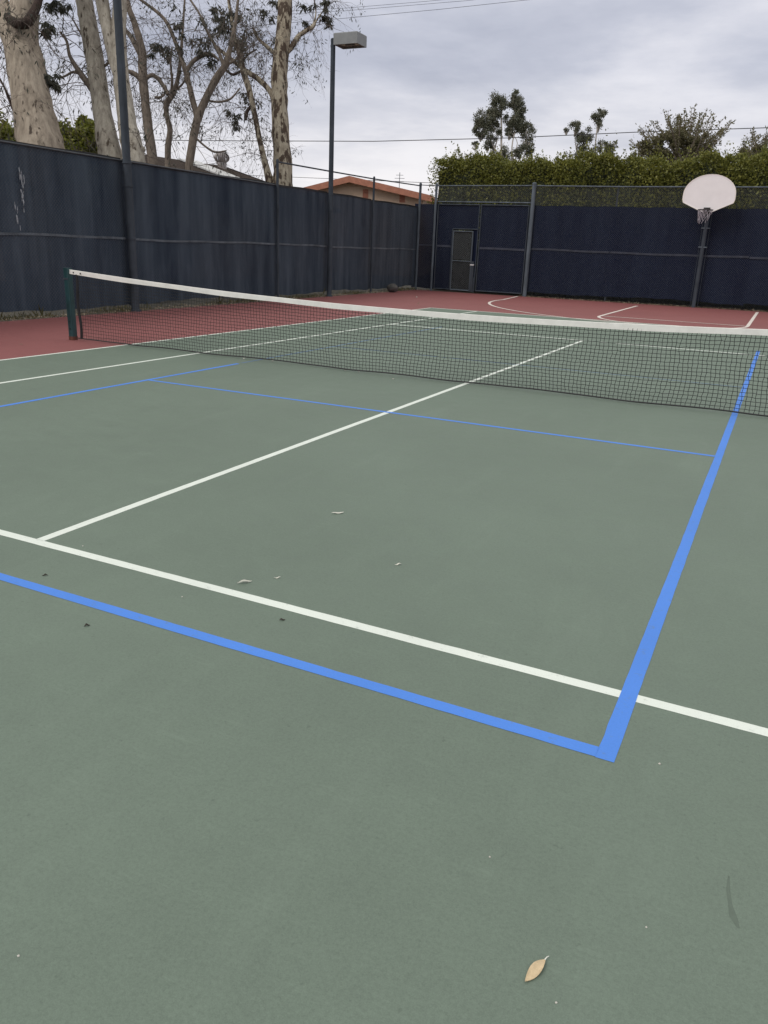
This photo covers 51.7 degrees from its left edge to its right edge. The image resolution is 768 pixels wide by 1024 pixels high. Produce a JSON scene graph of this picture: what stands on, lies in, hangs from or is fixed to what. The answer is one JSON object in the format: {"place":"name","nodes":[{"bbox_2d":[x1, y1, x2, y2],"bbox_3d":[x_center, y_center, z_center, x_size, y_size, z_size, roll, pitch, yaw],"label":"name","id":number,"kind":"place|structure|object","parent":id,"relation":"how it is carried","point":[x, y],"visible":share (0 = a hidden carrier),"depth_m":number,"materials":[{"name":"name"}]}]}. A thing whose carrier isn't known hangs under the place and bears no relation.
{"place":"outdoors","nodes":[
{"label":"outdoors","id":0,"kind":"place"},
{"bbox_2d":[63,0,436,27],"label":"overhead wire","id":1,"kind":"object","parent":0,"point":[316,9],"visible":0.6,"depth_m":59.99,"materials":[{"name":"black metal"}]},
{"bbox_2d":[56,0,469,32],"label":"overhead wire","id":2,"kind":"object","parent":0,"point":[332,11],"visible":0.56,"depth_m":59.99,"materials":[{"name":"black metal"}]},
{"bbox_2d":[41,0,523,46],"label":"overhead wire","id":3,"kind":"object","parent":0,"point":[330,19],"visible":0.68,"depth_m":59.99,"materials":[{"name":"black metal"}]},
{"bbox_2d":[0,285,767,321],"bbox_3d":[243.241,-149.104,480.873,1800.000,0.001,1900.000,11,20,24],"label":"ground","id":4,"kind":"structure","parent":0,"point":[343,291],"depth_m":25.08,"materials":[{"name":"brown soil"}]},
{"bbox_2d":[0,108,15,140],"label":"leafy bush","id":5,"kind":"object","parent":4,"relation":"on","point":[3,135],"visible":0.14,"depth_m":26.48,"materials":[{"name":"green plant"}]},
{"bbox_2d":[0,0,107,155],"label":"gum tree","id":6,"kind":"object","parent":4,"relation":"on","point":[29,98],"visible":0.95,"depth_m":18.43,"materials":[{"name":"beige plant"}]},
{"bbox_2d":[58,114,97,153],"bbox_3d":[-10.357,-10.702,27.041,2.662,5.497,2.844,11,20,24],"label":"leafy bush","id":7,"kind":"object","parent":4,"relation":"on","point":[85,126],"visible":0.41,"depth_m":26.62,"materials":[{"name":"green plant"}]},
{"bbox_2d":[1,0,185,159],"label":"gum tree","id":8,"kind":"object","parent":4,"relation":"on","point":[106,139],"visible":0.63,"depth_m":19.83,"materials":[{"name":"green plant"}]},
{"bbox_2d":[42,0,231,164],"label":"bare tree","id":9,"kind":"object","parent":4,"relation":"on","point":[146,113],"visible":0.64,"depth_m":23.91,"materials":[{"name":"grey plant"}]},
{"bbox_2d":[113,0,271,170],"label":"bare tree","id":10,"kind":"object","parent":4,"relation":"on","point":[168,141],"visible":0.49,"depth_m":24.93,"materials":[{"name":"grey plant"}]},
{"bbox_2d":[145,152,261,180],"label":"brown house","id":11,"kind":"structure","parent":4,"relation":"on","point":[225,157],"depth_m":36.81,"materials":[{"name":"brown"}]},
{"bbox_2d":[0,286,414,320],"bbox_3d":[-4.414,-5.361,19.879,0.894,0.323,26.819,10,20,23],"label":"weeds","id":12,"kind":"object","parent":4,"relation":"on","point":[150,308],"visible":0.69,"depth_m":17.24,"materials":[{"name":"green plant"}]},
{"bbox_2d":[0,139,421,318],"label":"side fence","id":13,"kind":"object","parent":4,"relation":"on","point":[60,209],"visible":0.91,"depth_m":18.55,"materials":[{"name":"fabric"}]},
{"bbox_2d":[111,0,329,176],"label":"bare tree","id":14,"kind":"object","parent":4,"relation":"on","point":[199,110],"visible":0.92,"depth_m":24.43,"materials":[{"name":"grey plant"}]},
{"bbox_2d":[196,0,302,182],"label":"gum tree","id":15,"kind":"object","parent":4,"relation":"on","point":[253,105],"visible":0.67,"depth_m":26.92,"materials":[{"name":"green plant"}]},
{"bbox_2d":[162,0,364,185],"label":"gum tree","id":16,"kind":"object","parent":4,"relation":"on","point":[276,91],"visible":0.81,"depth_m":26.80,"materials":[{"name":"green plant"}]},
{"bbox_2d":[303,173,434,205],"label":"tan house","id":17,"kind":"structure","parent":4,"relation":"on","point":[353,186],"depth_m":45.24,"materials":[{"name":"paint"}]},
{"bbox_2d":[250,175,427,182],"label":"overhead wire","id":18,"kind":"object","parent":17,"relation":"attached to","point":[328,178],"visible":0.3,"depth_m":47.21,"materials":[{"name":"black metal"}]},
{"bbox_2d":[0,308,767,1023],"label":"green court surface","id":19,"kind":"object","parent":4,"relation":"on","point":[194,830],"visible":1,"depth_m":2.91,"materials":[{"name":"concrete"}]},
{"bbox_2d":[0,352,759,761],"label":"pickleball lines","id":20,"kind":"object","parent":19,"relation":"on","point":[610,744],"visible":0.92,"depth_m":3.23,"materials":[{"name":"blue paint"}]},
{"bbox_2d":[0,308,767,736],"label":"tennis lines","id":21,"kind":"object","parent":19,"relation":"on","point":[744,726],"visible":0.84,"depth_m":3.63,"materials":[{"name":"white paint"}]},
{"bbox_2d":[242,327,736,386],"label":"worn pickleball lines","id":22,"kind":"object","parent":19,"relation":"on","point":[445,357],"visible":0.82,"depth_m":11.70,"materials":[{"name":"blue paint"}]},
{"bbox_2d":[525,956,548,981],"bbox_3d":[0.346,1.034,1.794,0.026,0.011,0.095,17,23,37],"label":"fallen leaf","id":23,"kind":"object","parent":19,"relation":"on","point":[535,969],"visible":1,"depth_m":1.79,"materials":[{"name":"beige plant"}]},
{"bbox_2d":[726,876,739,927],"bbox_3d":[0.881,0.987,2.015,0.020,0.001,0.179,7,19,14],"label":"scuff mark","id":24,"kind":"object","parent":19,"relation":"on","point":[733,915],"visible":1,"depth_m":1.99,"materials":[{"name":"paint"}]},
{"bbox_2d":[0,290,767,359],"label":"red court surface","id":25,"kind":"object","parent":4,"relation":"on","point":[28,337],"visible":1,"depth_m":19.64,"materials":[{"name":"concrete"}]},
{"bbox_2d":[63,268,77,339],"bbox_3d":[-4.801,-3.178,12.123,0.103,1.068,0.109,11,20,24],"label":"net post","id":26,"kind":"object","parent":25,"relation":"on","point":[70,302],"visible":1,"depth_m":12.09,"materials":[{"name":"green metal"}]},
{"bbox_2d":[113,0,140,311],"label":"floodlight pole","id":27,"kind":"object","parent":25,"relation":"on","point":[124,126],"visible":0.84,"depth_m":16.40,"materials":[{"name":"metal"}]},
{"bbox_2d":[326,31,366,296],"bbox_3d":[-1.234,-10.239,23.898,1.058,7.310,0.580,11,20,24],"label":"floodlight pole","id":28,"kind":"object","parent":25,"relation":"on","point":[350,40],"visible":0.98,"depth_m":23.52,"materials":[{"name":"metal"}]},
{"bbox_2d":[387,283,398,291],"bbox_3d":[0.298,-8.192,28.982,0.455,0.338,0.393,11,20,24],"label":"grey rock","id":29,"kind":"object","parent":25,"relation":"on","point":[392,287],"visible":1,"depth_m":28.85,"materials":[{"name":"grey stone"}]},
{"bbox_2d":[488,296,758,327],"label":"basketball lines","id":30,"kind":"object","parent":25,"relation":"on","point":[747,325],"visible":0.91,"depth_m":21.69,"materials":[{"name":"beige paint"}]},
{"bbox_2d":[682,174,735,307],"bbox_3d":[10.440,-8.839,26.033,1.178,4.180,1.153,-4,19,-18],"label":"basketball hoop","id":31,"kind":"object","parent":25,"relation":"on","point":[706,195],"visible":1,"depth_m":25.61,"materials":[{"name":"metal"}]},
{"bbox_2d":[471,88,536,160],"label":"gum tree","id":32,"kind":"object","parent":4,"relation":"on","point":[491,124],"visible":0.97,"depth_m":69.72,"materials":[{"name":"green plant"}]},
{"bbox_2d":[411,182,767,309],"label":"back fence","id":33,"kind":"object","parent":4,"relation":"on","point":[605,251],"visible":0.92,"depth_m":27.66,"materials":[{"name":"fabric"}]},
{"bbox_2d":[433,186,531,293],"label":"double gate","id":34,"kind":"structure","parent":33,"relation":"attached to","point":[501,244],"depth_m":29.98,"materials":[{"name":"fabric"}]},
{"bbox_2d":[450,230,474,291],"bbox_3d":[3.045,-9.613,30.400,0.997,2.225,0.089,11,20,24],"label":"wicket door","id":35,"kind":"structure","parent":34,"relation":"in","point":[461,277],"depth_m":30.44,"materials":[{"name":"grey metal"}]},
{"bbox_2d":[561,107,617,158],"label":"gum tree","id":36,"kind":"object","parent":4,"relation":"on","point":[595,117],"visible":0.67,"depth_m":71.80,"materials":[{"name":"green plant"}]},
{"bbox_2d":[427,129,767,308],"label":"hedge","id":37,"kind":"object","parent":4,"relation":"on","point":[604,168],"visible":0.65,"depth_m":28.75,"materials":[{"name":"green plant"}]},
{"bbox_2d":[628,104,734,166],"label":"olive tree","id":38,"kind":"object","parent":4,"relation":"on","point":[681,137],"visible":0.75,"depth_m":45.59,"materials":[{"name":"green plant"}]},
{"bbox_2d":[736,126,767,156],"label":"olive tree","id":39,"kind":"object","parent":4,"relation":"on","point":[753,150],"visible":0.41,"depth_m":45.69,"materials":[{"name":"green plant"}]},
{"bbox_2d":[0,0,767,197],"label":"sky","id":40,"kind":"structure","parent":0,"point":[423,75],"materials":[{"name":"grey"}]},
{"bbox_2d":[118,127,765,141],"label":"overhead wire","id":41,"kind":"object","parent":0,"point":[461,139],"visible":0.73,"depth_m":54.50,"materials":[{"name":"black metal"}]},
{"bbox_3d":[6.806,-0.949,6.854,0.103,1.068,0.109,11,20,24],"label":"net post","id":42,"kind":"object","parent":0,"visible":0},
{"bbox_2d":[69,270,767,416],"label":"tennis net","id":43,"kind":"object","parent":42,"relation":"attached to","point":[618,326],"visible":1,"depth_m":9.57,"materials":[{"name":"black fabric"}]}
]}

